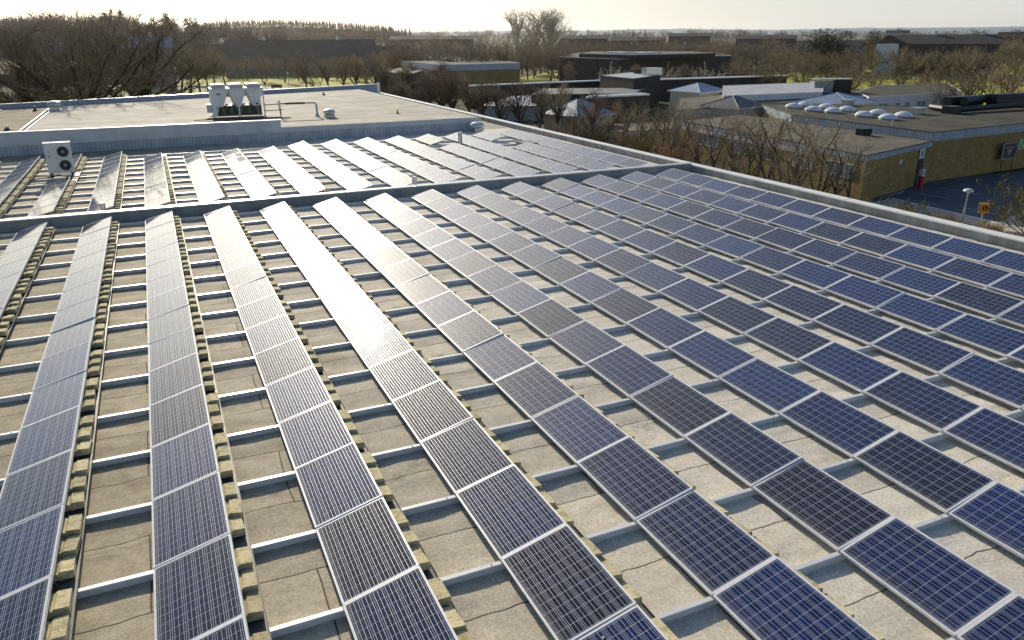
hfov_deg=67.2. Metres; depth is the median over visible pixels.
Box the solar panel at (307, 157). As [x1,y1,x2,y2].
[302,150,323,160]
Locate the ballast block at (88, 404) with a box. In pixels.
[81,397,95,411]
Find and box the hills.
[404,26,1023,36]
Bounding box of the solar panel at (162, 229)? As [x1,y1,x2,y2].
[145,221,177,240]
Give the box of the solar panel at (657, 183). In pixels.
[639,177,678,190]
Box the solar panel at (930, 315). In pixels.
[876,293,966,330]
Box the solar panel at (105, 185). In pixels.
[93,179,117,191]
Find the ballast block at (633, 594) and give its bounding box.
[617,579,641,604]
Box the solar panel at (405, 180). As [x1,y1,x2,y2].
[386,175,411,186]
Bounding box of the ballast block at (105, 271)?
[103,268,111,273]
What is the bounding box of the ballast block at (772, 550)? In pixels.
[754,536,778,556]
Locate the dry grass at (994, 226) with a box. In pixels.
[863,196,1023,236]
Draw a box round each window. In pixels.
[694,133,716,147]
[733,140,746,154]
[760,146,775,160]
[793,153,812,169]
[826,159,854,176]
[916,100,925,105]
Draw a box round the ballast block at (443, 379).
[437,374,447,385]
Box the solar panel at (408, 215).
[385,208,422,226]
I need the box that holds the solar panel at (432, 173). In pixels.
[418,167,446,179]
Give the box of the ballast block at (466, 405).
[459,399,470,409]
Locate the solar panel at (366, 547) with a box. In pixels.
[316,497,418,604]
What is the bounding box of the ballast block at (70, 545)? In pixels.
[57,534,81,558]
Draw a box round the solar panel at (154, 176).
[144,170,165,181]
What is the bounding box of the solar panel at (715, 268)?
[684,254,748,282]
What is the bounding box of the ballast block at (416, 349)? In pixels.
[411,345,421,354]
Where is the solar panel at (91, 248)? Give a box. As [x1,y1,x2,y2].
[72,237,107,260]
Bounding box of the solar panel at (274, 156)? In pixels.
[264,151,285,163]
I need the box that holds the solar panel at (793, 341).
[744,317,833,361]
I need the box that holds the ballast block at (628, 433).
[619,427,634,438]
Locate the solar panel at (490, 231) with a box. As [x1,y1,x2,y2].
[469,221,512,242]
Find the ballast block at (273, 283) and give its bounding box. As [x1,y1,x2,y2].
[269,281,277,286]
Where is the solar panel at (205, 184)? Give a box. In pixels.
[193,178,216,190]
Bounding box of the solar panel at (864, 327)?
[813,304,902,345]
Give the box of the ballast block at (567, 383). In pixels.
[560,379,572,388]
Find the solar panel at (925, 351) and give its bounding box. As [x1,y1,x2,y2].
[870,326,973,374]
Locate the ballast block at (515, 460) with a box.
[505,452,520,467]
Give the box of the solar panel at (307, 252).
[288,240,328,264]
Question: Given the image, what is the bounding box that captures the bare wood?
[0,7,289,62]
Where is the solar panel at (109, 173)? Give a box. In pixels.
[97,168,119,179]
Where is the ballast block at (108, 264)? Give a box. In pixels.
[104,262,112,267]
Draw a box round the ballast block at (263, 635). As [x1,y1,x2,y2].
[250,631,268,639]
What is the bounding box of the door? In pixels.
[914,158,923,185]
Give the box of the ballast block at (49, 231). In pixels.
[42,230,53,233]
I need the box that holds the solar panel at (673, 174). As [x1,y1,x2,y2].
[656,168,692,180]
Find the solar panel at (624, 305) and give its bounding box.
[590,288,659,323]
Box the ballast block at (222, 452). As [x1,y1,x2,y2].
[216,444,230,461]
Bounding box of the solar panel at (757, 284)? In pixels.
[721,269,791,300]
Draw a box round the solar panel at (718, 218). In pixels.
[693,209,743,227]
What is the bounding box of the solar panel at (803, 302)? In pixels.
[763,285,843,320]
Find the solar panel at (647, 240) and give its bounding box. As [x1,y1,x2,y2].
[622,229,676,252]
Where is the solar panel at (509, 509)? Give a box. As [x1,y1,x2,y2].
[456,464,566,559]
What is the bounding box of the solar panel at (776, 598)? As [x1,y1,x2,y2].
[713,556,879,639]
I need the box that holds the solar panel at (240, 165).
[229,160,250,170]
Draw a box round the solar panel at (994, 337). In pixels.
[936,314,1023,357]
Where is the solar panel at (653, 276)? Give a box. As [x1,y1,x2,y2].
[624,262,688,292]
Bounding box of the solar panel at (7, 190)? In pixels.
[0,186,14,196]
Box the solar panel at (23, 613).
[0,576,52,639]
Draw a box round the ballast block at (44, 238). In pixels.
[39,237,49,240]
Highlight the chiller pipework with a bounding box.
[263,101,319,116]
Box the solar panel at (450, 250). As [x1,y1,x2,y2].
[428,238,475,262]
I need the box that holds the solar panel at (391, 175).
[377,170,404,182]
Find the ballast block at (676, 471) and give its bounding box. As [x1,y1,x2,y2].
[661,460,678,475]
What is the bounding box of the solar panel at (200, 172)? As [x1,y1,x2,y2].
[189,167,210,178]
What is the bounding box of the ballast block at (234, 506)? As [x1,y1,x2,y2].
[225,497,242,517]
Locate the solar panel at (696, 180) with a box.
[676,173,715,186]
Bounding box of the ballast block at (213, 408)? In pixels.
[208,403,219,415]
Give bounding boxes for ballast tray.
[0,160,45,218]
[0,228,55,353]
[46,223,119,639]
[57,159,86,213]
[120,158,126,208]
[162,154,176,204]
[175,220,271,639]
[239,218,466,627]
[295,214,655,618]
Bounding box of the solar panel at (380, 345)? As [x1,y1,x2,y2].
[350,324,412,368]
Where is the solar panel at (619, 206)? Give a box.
[598,197,642,214]
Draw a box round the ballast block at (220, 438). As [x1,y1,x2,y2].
[213,432,227,447]
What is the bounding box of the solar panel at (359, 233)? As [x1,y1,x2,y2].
[341,223,379,243]
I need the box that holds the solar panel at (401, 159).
[390,154,413,164]
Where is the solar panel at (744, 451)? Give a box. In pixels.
[684,412,802,487]
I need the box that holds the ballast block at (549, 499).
[538,489,555,507]
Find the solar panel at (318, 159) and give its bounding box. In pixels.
[308,154,330,164]
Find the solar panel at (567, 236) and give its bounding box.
[544,225,592,247]
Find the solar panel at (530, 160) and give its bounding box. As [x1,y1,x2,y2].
[517,155,545,165]
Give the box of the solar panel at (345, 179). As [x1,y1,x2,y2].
[334,173,360,186]
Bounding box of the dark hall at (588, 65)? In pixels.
[559,51,731,80]
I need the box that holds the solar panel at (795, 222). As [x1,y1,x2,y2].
[768,212,823,232]
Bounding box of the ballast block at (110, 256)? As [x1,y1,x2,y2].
[105,254,114,258]
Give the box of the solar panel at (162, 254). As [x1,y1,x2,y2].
[146,242,181,266]
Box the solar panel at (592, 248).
[567,236,619,260]
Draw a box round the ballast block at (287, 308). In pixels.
[283,305,290,311]
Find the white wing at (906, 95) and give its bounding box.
[857,83,961,105]
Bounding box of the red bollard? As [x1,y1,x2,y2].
[917,169,925,188]
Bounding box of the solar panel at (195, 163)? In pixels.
[186,158,205,168]
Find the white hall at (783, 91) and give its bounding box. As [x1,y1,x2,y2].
[722,82,823,100]
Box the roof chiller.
[206,82,265,120]
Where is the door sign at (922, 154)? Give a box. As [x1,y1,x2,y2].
[919,148,925,158]
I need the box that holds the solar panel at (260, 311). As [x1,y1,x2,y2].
[237,293,285,329]
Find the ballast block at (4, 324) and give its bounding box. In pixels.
[0,321,10,328]
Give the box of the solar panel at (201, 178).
[191,172,213,184]
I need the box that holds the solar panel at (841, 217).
[811,207,865,226]
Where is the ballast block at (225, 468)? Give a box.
[218,459,232,478]
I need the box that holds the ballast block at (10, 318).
[0,314,14,321]
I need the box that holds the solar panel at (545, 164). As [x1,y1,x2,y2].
[530,159,560,169]
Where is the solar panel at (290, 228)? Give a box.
[273,219,307,238]
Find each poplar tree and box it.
[500,8,539,55]
[507,8,555,46]
[528,6,565,49]
[540,12,576,49]
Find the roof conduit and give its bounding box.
[194,116,290,120]
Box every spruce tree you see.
[218,20,225,37]
[224,15,233,36]
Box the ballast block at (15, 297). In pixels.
[8,294,21,301]
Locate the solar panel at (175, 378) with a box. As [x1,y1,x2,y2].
[148,353,207,405]
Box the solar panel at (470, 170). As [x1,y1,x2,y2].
[457,165,485,175]
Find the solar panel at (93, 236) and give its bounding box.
[76,226,109,246]
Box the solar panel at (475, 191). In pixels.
[457,185,491,199]
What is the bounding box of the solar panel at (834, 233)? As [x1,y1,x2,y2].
[802,222,861,243]
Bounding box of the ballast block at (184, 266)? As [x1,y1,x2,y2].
[182,264,189,268]
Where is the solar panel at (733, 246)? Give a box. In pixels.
[705,234,764,258]
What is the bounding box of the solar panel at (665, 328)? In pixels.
[626,307,704,348]
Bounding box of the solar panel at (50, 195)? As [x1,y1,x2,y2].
[36,189,64,202]
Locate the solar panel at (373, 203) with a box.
[363,193,396,209]
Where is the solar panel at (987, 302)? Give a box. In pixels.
[934,282,1023,317]
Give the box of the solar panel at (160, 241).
[145,230,179,252]
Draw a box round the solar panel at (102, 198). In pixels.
[89,191,115,205]
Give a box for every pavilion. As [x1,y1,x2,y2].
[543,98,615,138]
[667,82,722,116]
[700,95,761,116]
[794,92,877,104]
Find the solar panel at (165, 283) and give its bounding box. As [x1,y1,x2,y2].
[146,269,187,298]
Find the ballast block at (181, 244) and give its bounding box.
[178,242,184,246]
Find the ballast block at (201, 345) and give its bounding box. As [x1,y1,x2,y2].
[196,342,205,349]
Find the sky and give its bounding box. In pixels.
[0,0,1023,31]
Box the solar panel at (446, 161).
[435,156,461,166]
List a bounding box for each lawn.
[96,72,396,95]
[520,71,558,82]
[778,64,1023,104]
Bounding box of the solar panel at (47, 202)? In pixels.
[31,195,60,210]
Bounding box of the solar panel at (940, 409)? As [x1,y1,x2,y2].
[863,371,982,431]
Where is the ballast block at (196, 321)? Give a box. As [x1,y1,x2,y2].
[192,318,201,324]
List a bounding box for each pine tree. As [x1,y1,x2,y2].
[788,28,840,75]
[809,28,860,73]
[809,31,865,74]
[862,31,881,69]
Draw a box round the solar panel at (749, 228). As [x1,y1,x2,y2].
[722,218,776,238]
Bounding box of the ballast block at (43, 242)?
[37,240,48,244]
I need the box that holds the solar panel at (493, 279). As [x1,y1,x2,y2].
[467,265,522,294]
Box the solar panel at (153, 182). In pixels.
[144,176,166,188]
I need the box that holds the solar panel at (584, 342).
[548,320,624,365]
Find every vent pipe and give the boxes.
[99,202,105,210]
[377,83,379,93]
[412,176,416,184]
[458,132,464,145]
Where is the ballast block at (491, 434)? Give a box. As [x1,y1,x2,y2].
[483,427,496,439]
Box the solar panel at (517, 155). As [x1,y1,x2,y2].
[504,151,531,160]
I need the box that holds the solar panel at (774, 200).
[750,192,797,208]
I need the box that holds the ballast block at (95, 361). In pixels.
[88,357,101,366]
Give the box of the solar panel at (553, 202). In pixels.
[533,194,573,210]
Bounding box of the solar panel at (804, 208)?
[779,199,830,216]
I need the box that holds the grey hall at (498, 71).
[392,56,519,90]
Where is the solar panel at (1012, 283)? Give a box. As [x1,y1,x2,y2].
[988,273,1023,297]
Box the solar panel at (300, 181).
[289,174,314,189]
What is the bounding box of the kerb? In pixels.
[892,198,1023,228]
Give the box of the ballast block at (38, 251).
[32,249,43,253]
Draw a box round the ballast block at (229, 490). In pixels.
[222,482,237,500]
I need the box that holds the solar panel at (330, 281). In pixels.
[308,267,354,297]
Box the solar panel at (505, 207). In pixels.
[486,199,525,216]
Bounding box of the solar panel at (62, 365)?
[32,341,92,390]
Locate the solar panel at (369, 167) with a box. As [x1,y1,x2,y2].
[360,161,386,171]
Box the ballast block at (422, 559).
[410,546,430,570]
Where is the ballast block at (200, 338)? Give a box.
[195,335,205,342]
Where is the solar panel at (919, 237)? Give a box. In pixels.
[887,226,951,248]
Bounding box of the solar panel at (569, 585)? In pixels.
[501,524,636,639]
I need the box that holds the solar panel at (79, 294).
[57,278,102,310]
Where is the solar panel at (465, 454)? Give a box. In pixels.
[420,418,513,494]
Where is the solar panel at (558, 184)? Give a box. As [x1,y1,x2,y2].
[542,178,577,191]
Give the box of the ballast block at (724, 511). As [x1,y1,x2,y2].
[707,498,728,515]
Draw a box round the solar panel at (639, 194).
[620,186,660,201]
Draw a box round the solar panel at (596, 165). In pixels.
[580,161,613,169]
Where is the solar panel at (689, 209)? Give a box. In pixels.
[666,201,713,218]
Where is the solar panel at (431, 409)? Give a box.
[392,379,472,442]
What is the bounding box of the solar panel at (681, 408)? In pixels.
[630,376,730,437]
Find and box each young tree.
[562,62,576,80]
[598,61,629,79]
[660,61,680,77]
[678,62,690,77]
[687,60,729,76]
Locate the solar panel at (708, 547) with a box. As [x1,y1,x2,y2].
[636,489,775,596]
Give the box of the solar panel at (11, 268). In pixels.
[0,257,29,278]
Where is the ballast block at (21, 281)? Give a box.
[18,278,31,283]
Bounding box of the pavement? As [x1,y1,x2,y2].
[871,199,1023,236]
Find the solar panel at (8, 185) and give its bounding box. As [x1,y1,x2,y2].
[0,179,19,189]
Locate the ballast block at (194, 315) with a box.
[191,312,200,319]
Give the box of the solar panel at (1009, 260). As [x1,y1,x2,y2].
[981,250,1023,273]
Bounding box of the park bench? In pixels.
[271,84,281,88]
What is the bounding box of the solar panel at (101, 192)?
[91,185,116,198]
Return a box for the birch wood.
[219,27,421,45]
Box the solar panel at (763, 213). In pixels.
[737,204,787,222]
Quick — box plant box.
[810,78,852,92]
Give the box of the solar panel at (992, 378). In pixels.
[939,353,1023,408]
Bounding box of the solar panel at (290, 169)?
[278,164,301,178]
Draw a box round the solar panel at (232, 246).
[215,235,250,257]
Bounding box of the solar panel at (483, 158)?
[470,153,497,163]
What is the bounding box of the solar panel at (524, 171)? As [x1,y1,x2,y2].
[508,166,539,175]
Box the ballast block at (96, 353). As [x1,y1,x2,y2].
[89,349,102,359]
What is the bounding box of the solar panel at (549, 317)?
[517,298,584,337]
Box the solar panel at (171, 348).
[148,327,201,371]
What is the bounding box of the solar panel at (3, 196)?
[0,193,9,203]
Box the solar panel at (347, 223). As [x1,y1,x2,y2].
[331,214,366,232]
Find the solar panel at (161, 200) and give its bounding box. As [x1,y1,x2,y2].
[145,194,170,206]
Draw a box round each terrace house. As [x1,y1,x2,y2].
[36,41,130,82]
[177,38,225,72]
[222,36,378,76]
[376,43,409,72]
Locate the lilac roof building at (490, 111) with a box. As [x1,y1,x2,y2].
[477,95,557,120]
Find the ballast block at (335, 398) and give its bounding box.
[329,392,340,405]
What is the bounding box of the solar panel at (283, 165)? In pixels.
[273,160,295,172]
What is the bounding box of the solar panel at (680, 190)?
[660,183,701,197]
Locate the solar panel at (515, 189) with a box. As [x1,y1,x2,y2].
[500,182,535,195]
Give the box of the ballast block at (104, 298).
[98,295,109,301]
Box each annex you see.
[377,75,439,97]
[385,68,423,96]
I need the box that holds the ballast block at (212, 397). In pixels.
[206,393,219,404]
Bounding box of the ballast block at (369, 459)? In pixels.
[360,452,375,467]
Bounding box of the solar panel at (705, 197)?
[684,189,728,204]
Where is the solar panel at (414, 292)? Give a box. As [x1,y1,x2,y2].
[396,274,449,305]
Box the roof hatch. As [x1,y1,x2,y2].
[515,140,537,144]
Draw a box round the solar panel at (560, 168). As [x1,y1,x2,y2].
[545,163,577,172]
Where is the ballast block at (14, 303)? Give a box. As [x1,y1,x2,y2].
[6,300,20,306]
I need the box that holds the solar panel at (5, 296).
[0,288,13,315]
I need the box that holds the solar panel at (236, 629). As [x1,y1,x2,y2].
[195,615,249,639]
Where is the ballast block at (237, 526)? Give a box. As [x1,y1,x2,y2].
[228,515,245,537]
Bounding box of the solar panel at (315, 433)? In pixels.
[278,401,353,468]
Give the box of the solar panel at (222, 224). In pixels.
[207,215,238,233]
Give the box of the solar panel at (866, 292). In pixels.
[824,275,904,308]
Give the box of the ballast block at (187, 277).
[184,275,191,279]
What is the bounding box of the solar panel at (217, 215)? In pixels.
[204,206,233,223]
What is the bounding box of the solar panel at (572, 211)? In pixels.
[552,202,594,219]
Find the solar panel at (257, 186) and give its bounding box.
[244,180,269,192]
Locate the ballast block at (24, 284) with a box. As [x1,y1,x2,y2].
[15,282,29,287]
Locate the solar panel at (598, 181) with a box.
[581,175,617,187]
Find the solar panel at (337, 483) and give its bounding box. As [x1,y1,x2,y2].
[294,442,382,528]
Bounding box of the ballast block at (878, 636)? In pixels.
[856,620,884,639]
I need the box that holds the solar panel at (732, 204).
[709,196,755,213]
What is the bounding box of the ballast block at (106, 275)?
[102,273,112,278]
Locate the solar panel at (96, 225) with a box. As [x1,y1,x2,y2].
[80,217,111,235]
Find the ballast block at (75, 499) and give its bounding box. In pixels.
[65,489,84,511]
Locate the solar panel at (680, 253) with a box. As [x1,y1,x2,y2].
[651,241,710,266]
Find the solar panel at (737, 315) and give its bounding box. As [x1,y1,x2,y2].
[698,296,777,334]
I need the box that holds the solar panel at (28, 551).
[0,504,64,597]
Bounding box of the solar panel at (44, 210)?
[26,203,56,217]
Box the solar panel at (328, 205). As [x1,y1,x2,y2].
[313,197,344,213]
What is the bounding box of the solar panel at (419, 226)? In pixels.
[398,217,437,237]
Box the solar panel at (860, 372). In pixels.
[798,341,900,393]
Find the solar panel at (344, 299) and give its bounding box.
[320,283,370,317]
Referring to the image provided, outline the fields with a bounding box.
[474,33,960,46]
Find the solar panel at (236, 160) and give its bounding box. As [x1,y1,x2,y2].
[226,156,246,165]
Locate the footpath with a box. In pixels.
[153,73,286,89]
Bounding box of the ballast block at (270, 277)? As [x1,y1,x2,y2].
[266,275,273,280]
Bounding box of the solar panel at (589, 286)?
[560,271,622,303]
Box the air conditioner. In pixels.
[42,141,74,178]
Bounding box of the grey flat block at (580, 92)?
[531,87,646,102]
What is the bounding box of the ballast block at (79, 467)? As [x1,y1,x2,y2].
[70,459,89,476]
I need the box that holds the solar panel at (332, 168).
[320,163,344,174]
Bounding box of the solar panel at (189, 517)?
[151,471,235,568]
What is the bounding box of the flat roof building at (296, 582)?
[0,84,1023,639]
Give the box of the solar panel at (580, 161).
[565,156,596,166]
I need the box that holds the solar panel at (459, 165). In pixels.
[446,160,473,170]
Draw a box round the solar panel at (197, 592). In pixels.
[153,533,249,639]
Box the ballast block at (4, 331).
[0,327,8,335]
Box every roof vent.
[46,101,61,110]
[323,109,335,117]
[469,122,483,132]
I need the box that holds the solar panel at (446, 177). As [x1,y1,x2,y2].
[429,172,459,182]
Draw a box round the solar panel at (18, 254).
[0,244,35,265]
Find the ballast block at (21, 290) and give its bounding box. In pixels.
[11,287,26,294]
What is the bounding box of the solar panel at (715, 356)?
[668,330,757,378]
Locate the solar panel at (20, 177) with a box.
[0,174,24,184]
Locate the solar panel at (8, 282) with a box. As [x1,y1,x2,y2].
[0,271,21,294]
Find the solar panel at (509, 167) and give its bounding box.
[494,161,523,172]
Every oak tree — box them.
[0,0,183,102]
[0,9,104,103]
[59,10,236,97]
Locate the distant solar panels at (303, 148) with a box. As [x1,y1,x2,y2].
[8,129,582,175]
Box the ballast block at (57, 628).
[43,614,70,639]
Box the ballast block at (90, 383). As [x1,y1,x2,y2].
[84,377,99,390]
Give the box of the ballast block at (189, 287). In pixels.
[186,284,193,291]
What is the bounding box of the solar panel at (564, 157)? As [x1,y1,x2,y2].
[551,152,579,162]
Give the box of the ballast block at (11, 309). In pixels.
[2,305,19,313]
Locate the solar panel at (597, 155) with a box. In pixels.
[583,150,611,159]
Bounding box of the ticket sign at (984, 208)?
[977,203,989,224]
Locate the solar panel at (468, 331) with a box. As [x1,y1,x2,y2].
[437,310,503,352]
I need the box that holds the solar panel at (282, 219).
[266,210,298,228]
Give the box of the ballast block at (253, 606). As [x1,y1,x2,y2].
[243,591,263,621]
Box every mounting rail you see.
[0,137,511,169]
[0,140,522,173]
[0,143,518,178]
[0,146,545,182]
[0,176,657,236]
[0,181,680,247]
[0,187,702,257]
[0,237,892,372]
[0,249,936,403]
[0,262,985,439]
[0,287,993,485]
[1,134,500,165]
[3,165,616,216]
[4,227,852,345]
[9,160,601,208]
[15,156,586,200]
[15,217,814,321]
[20,153,571,194]
[24,209,784,301]
[25,149,556,187]
[32,201,755,283]
[38,194,728,268]
[77,357,1015,598]
[85,318,1001,524]
[269,409,1023,637]
[655,486,1023,622]
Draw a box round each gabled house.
[128,32,176,86]
[389,34,474,56]
[554,33,608,51]
[610,35,666,50]
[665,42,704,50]
[668,31,710,45]
[735,33,797,58]
[794,40,865,72]
[874,31,962,74]
[885,28,909,34]
[958,30,1002,75]
[998,29,1023,60]
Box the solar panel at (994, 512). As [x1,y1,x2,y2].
[948,481,1023,559]
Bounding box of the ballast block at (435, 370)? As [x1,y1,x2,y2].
[428,365,439,374]
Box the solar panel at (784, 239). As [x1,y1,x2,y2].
[755,227,814,250]
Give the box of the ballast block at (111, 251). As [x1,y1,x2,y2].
[106,249,115,254]
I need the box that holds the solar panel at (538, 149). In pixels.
[524,145,551,154]
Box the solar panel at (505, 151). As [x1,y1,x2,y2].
[493,147,518,156]
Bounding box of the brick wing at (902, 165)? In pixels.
[679,114,932,200]
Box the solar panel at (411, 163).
[398,158,424,168]
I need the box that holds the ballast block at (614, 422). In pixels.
[604,415,618,426]
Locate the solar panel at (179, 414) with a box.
[149,384,214,447]
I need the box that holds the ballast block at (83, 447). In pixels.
[73,439,92,456]
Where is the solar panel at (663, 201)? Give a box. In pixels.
[642,193,686,209]
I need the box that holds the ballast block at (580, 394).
[572,388,583,398]
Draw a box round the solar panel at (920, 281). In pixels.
[880,266,958,297]
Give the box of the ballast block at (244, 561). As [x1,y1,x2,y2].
[234,546,252,572]
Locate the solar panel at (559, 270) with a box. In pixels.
[533,257,589,284]
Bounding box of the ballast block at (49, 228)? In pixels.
[44,227,54,230]
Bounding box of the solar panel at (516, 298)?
[490,281,550,314]
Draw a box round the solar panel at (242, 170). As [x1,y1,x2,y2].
[233,164,255,175]
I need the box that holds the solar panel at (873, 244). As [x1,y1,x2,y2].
[841,232,905,256]
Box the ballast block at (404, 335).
[398,331,406,337]
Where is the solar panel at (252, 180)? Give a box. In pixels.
[240,174,264,186]
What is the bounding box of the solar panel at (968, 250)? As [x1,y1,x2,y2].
[931,237,1003,262]
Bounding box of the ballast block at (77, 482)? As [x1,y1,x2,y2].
[67,474,86,493]
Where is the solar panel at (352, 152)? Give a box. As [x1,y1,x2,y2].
[339,149,361,157]
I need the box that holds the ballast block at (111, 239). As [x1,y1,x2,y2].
[108,237,115,241]
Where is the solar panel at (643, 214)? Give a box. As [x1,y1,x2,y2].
[621,206,666,223]
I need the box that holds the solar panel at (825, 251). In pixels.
[792,239,857,264]
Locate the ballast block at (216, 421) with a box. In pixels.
[210,414,223,429]
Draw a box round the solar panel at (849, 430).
[779,390,898,457]
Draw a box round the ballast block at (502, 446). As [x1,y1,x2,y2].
[494,440,508,452]
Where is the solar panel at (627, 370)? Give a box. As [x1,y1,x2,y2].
[585,344,672,397]
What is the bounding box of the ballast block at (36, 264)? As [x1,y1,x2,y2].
[25,262,38,266]
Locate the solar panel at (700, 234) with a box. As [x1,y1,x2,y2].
[674,224,728,245]
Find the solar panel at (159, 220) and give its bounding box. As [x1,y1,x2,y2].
[145,211,173,229]
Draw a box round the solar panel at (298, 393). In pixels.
[265,366,331,423]
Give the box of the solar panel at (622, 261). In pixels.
[594,248,652,275]
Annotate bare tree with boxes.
[166,41,195,93]
[175,46,198,89]
[181,45,210,92]
[191,50,215,91]
[197,44,226,82]
[216,54,233,84]
[221,57,236,78]
[229,58,250,78]
[234,25,275,39]
[237,54,251,80]
[246,50,274,81]
[261,58,269,81]
[268,58,286,77]
[273,51,296,82]
[286,50,301,80]
[287,49,316,86]
[302,61,327,86]
[311,53,337,85]
[329,57,339,80]
[331,56,353,84]
[343,55,358,78]
[343,58,368,84]
[349,53,364,66]
[355,68,373,82]
[359,56,386,83]
[363,48,386,68]
[371,67,391,92]
[372,63,400,93]
[375,43,427,68]
[380,48,392,68]
[381,46,407,68]
[388,67,414,96]
[388,75,420,99]
[389,38,417,50]
[392,65,418,78]
[398,42,431,59]
[407,61,418,69]
[408,44,450,60]
[410,37,430,53]
[410,67,438,102]
[412,70,436,97]
[418,70,449,106]
[421,35,445,53]
[428,42,451,54]
[429,59,454,81]
[431,66,470,108]
[432,45,460,57]
[433,50,469,61]
[438,36,469,54]
[438,41,501,61]
[439,39,450,53]
[447,41,468,53]
[449,73,488,111]
[459,75,502,115]
[465,41,486,55]
[466,43,489,53]
[474,36,491,45]
[476,42,512,58]
[480,40,498,52]
[482,47,517,61]
[483,34,506,46]
[483,78,511,119]
[490,47,514,60]
[494,76,535,123]
[499,36,513,52]
[499,41,524,56]
[503,50,527,71]
[508,44,537,68]
[511,40,545,75]
[514,48,546,78]
[515,40,544,51]
[515,51,546,78]
[516,44,548,75]
[517,81,554,127]
[531,45,562,75]
[533,43,561,69]
[533,45,577,78]
[533,50,557,75]
[533,77,577,131]
[536,47,563,81]
[542,40,570,70]
[554,94,592,135]
[556,39,584,51]
[558,36,582,50]
[560,51,574,56]
[561,42,587,51]
[564,85,617,139]
[568,40,590,51]
[574,41,605,52]
[580,41,609,51]
[583,98,622,142]
[593,38,627,49]
[604,42,625,50]
[606,101,639,146]
[607,41,635,50]
[615,41,639,50]
[625,102,673,151]
[632,39,654,49]
[632,43,663,50]
[636,98,695,149]
[638,39,675,50]
[644,34,665,49]
[653,104,705,159]
[659,38,686,50]
[662,41,690,50]
[668,105,743,166]
[684,40,704,48]
[687,42,725,52]
[689,39,715,48]
[691,40,734,53]
[694,99,780,172]
[717,39,745,58]
[717,44,741,56]
[717,48,744,60]
[718,55,754,75]
[724,109,831,183]
[726,94,820,188]
[728,40,757,65]
[730,51,756,75]
[734,53,779,75]
[736,41,759,67]
[738,49,764,73]
[744,45,774,69]
[745,103,860,190]
[746,41,789,64]
[746,44,764,65]
[755,54,803,83]
[756,41,789,70]
[757,34,790,52]
[761,46,810,74]
[766,43,792,69]
[767,51,803,74]
[777,44,804,72]
[777,56,828,82]
[784,43,811,63]
[788,45,828,74]
[795,52,835,74]
[798,120,904,203]
[800,51,843,77]
[807,61,851,80]
[827,48,858,74]
[828,45,863,76]
[831,56,878,88]
[845,46,882,77]
[849,33,880,69]
[856,65,894,86]
[859,48,903,75]
[862,43,898,73]
[884,59,931,84]
[885,44,919,73]
[886,48,923,75]
[896,50,933,78]
[902,43,945,77]
[907,58,974,84]
[920,42,968,75]
[925,66,995,104]
[933,48,963,75]
[933,59,997,94]
[943,45,995,81]
[947,49,987,75]
[960,45,999,77]
[963,58,1023,94]
[973,47,1012,75]
[979,51,1023,92]
[981,47,1023,78]
[993,45,1022,70]
[997,33,1022,56]
[998,37,1023,60]
[999,35,1023,57]
[1001,33,1023,58]
[1006,52,1023,68]
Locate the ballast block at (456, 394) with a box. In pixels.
[449,389,460,399]
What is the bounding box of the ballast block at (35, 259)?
[27,257,39,262]
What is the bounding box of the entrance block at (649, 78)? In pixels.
[600,67,661,105]
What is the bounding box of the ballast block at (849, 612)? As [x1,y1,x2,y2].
[823,593,854,617]
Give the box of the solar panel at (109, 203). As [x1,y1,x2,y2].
[87,198,115,211]
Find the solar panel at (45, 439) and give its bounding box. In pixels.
[6,406,80,475]
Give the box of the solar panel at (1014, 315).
[996,302,1023,327]
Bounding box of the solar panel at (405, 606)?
[343,566,458,639]
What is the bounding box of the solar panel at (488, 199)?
[471,192,507,207]
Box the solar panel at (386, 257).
[365,245,409,271]
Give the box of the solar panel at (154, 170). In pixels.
[144,166,164,176]
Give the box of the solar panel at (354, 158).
[345,153,368,162]
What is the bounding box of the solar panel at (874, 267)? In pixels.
[833,252,905,279]
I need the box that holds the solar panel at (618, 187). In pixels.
[600,180,637,194]
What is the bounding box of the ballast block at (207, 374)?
[202,370,213,380]
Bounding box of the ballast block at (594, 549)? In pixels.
[580,536,601,557]
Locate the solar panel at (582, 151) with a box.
[569,147,596,155]
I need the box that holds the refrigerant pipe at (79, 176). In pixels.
[29,174,85,179]
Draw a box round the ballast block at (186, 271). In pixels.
[183,268,190,273]
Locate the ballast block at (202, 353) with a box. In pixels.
[198,348,208,358]
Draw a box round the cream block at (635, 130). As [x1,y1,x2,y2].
[597,122,677,147]
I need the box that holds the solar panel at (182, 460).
[150,423,222,500]
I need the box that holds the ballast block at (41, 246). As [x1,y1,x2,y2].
[34,243,45,249]
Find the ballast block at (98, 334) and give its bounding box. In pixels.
[92,330,104,339]
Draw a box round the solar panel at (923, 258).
[884,244,956,270]
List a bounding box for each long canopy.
[469,80,599,107]
[659,75,786,100]
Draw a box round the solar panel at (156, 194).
[144,187,168,201]
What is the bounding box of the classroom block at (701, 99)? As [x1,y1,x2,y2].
[674,95,722,142]
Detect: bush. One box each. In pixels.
[0,90,48,103]
[11,82,83,102]
[34,83,111,101]
[35,84,88,101]
[550,114,595,140]
[573,116,629,145]
[602,120,648,149]
[620,128,699,159]
[648,126,707,162]
[687,156,730,170]
[864,198,939,217]
[865,198,960,222]
[976,172,1023,235]
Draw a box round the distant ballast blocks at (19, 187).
[0,150,295,212]
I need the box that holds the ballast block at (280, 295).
[275,292,283,298]
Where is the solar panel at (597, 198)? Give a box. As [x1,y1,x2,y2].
[578,190,618,206]
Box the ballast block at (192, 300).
[188,297,196,303]
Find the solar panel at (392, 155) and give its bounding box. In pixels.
[381,150,404,160]
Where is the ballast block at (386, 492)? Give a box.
[376,482,392,501]
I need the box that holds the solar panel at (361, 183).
[342,178,372,189]
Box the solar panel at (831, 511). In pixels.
[752,459,894,551]

